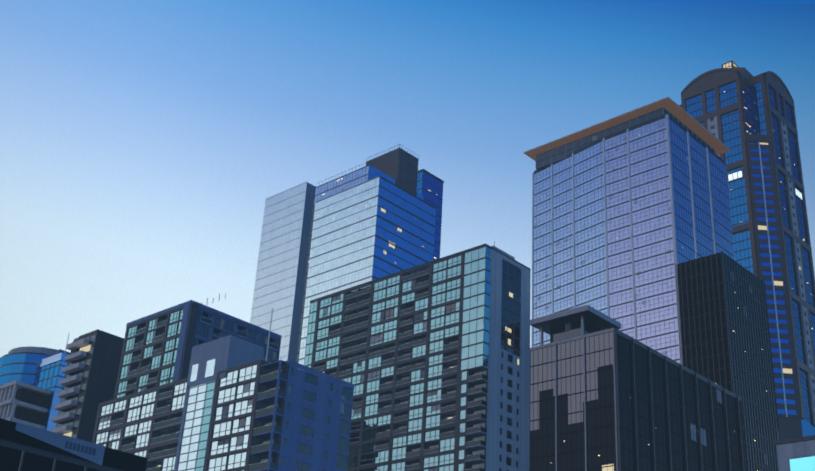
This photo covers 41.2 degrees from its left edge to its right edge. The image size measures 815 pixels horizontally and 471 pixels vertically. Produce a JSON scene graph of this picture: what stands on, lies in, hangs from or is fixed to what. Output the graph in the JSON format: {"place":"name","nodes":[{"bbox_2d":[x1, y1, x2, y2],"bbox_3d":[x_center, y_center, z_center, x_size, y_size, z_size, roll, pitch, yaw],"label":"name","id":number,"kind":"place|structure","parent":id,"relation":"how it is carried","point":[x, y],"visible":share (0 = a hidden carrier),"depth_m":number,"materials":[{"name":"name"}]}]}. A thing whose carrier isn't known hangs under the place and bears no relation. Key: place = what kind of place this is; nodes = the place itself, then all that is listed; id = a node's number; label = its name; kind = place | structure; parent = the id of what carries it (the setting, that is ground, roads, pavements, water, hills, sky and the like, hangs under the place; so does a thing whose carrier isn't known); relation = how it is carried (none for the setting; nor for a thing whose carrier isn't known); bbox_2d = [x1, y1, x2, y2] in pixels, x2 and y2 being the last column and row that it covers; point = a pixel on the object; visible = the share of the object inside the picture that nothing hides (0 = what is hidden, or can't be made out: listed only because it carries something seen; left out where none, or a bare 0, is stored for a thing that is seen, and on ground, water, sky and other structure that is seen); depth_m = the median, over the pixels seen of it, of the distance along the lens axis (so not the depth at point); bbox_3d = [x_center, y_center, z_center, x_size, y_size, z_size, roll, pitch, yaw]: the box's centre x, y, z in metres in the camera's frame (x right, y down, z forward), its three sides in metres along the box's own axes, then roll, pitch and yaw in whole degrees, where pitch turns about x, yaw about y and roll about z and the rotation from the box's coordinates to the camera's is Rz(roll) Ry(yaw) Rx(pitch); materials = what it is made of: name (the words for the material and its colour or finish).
{"place":"outdoors","nodes":[
{"label":"outdoors","id":0,"kind":"place"},
{"bbox_2d":[0,335,69,430],"bbox_3d":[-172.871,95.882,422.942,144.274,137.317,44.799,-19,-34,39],"label":"buildings","id":1,"kind":"structure","parent":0,"point":[31,377],"depth_m":384.31,"materials":[{"name":"blue glass"}]},
{"bbox_2d":[0,0,814,357],"label":"sky","id":2,"kind":"structure","parent":0,"point":[144,144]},
{"label":"ground","id":3,"kind":"structure","parent":0,"visible":0},
{"bbox_2d":[0,418,147,470],"bbox_3d":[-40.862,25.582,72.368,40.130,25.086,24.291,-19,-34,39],"label":"dark block","id":4,"kind":"structure","parent":3,"relation":"on","point":[23,447],"depth_m":67.54,"materials":[{"name":"black paint"}]},
{"bbox_2d":[50,329,123,441],"bbox_3d":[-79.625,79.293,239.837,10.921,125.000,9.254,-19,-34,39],"label":"apartment building","id":5,"kind":"structure","parent":3,"relation":"on","point":[90,371],"depth_m":258.16,"materials":[{"name":"grey concrete"}]},
{"bbox_2d":[92,294,281,470],"bbox_3d":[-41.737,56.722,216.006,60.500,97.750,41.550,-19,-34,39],"label":"apartment complex","id":6,"kind":"structure","parent":3,"relation":"on","point":[140,414],"depth_m":233.88,"materials":[{"name":"grey glass"}]},
{"bbox_2d":[174,335,354,470],"bbox_3d":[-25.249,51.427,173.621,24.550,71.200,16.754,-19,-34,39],"label":"apartment block","id":7,"kind":"structure","parent":3,"relation":"on","point":[247,407],"depth_m":176.60,"materials":[{"name":"blue paint"}]},
{"bbox_2d":[250,144,443,367],"bbox_3d":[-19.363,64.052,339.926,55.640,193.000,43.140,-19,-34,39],"label":"skyscraper","id":8,"kind":"structure","parent":3,"relation":"on","point":[377,217],"depth_m":350.91,"materials":[{"name":"glass"}]},
{"bbox_2d":[304,241,530,470],"bbox_3d":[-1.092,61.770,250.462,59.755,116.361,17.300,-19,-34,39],"label":"apartment building","id":9,"kind":"structure","parent":3,"relation":"on","point":[431,363],"depth_m":250.22,"materials":[{"name":"concrete"}]},
{"bbox_2d":[523,97,734,364],"bbox_3d":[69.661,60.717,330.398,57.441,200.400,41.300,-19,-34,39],"label":"skyscraper","id":10,"kind":"structure","parent":3,"relation":"on","point":[630,209],"depth_m":345.29,"materials":[{"name":"blue glass"}]},
{"bbox_2d":[529,305,746,470],"bbox_3d":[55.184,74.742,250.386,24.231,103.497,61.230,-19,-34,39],"label":"office building","id":11,"kind":"structure","parent":3,"relation":"on","point":[606,394],"depth_m":247.87,"materials":[{"name":"black glass"}]},
{"bbox_2d":[675,251,779,470],"bbox_3d":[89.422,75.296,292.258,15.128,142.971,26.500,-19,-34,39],"label":"office tower","id":12,"kind":"structure","parent":3,"relation":"on","point":[725,336],"depth_m":306.42,"materials":[{"name":"black glass"}]},
{"bbox_2d":[679,61,814,439],"bbox_3d":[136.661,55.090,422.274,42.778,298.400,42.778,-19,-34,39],"label":"skyscraper","id":13,"kind":"structure","parent":3,"relation":"on","point":[746,116],"depth_m":432.71,"materials":[{"name":"blue glass"}]},
{"bbox_2d":[774,435,814,470],"bbox_3d":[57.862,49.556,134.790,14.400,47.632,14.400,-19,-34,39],"label":"pale block","id":14,"kind":"structure","parent":3,"relation":"on","point":[796,454],"depth_m":142.46,"materials":[{"name":"concrete"}]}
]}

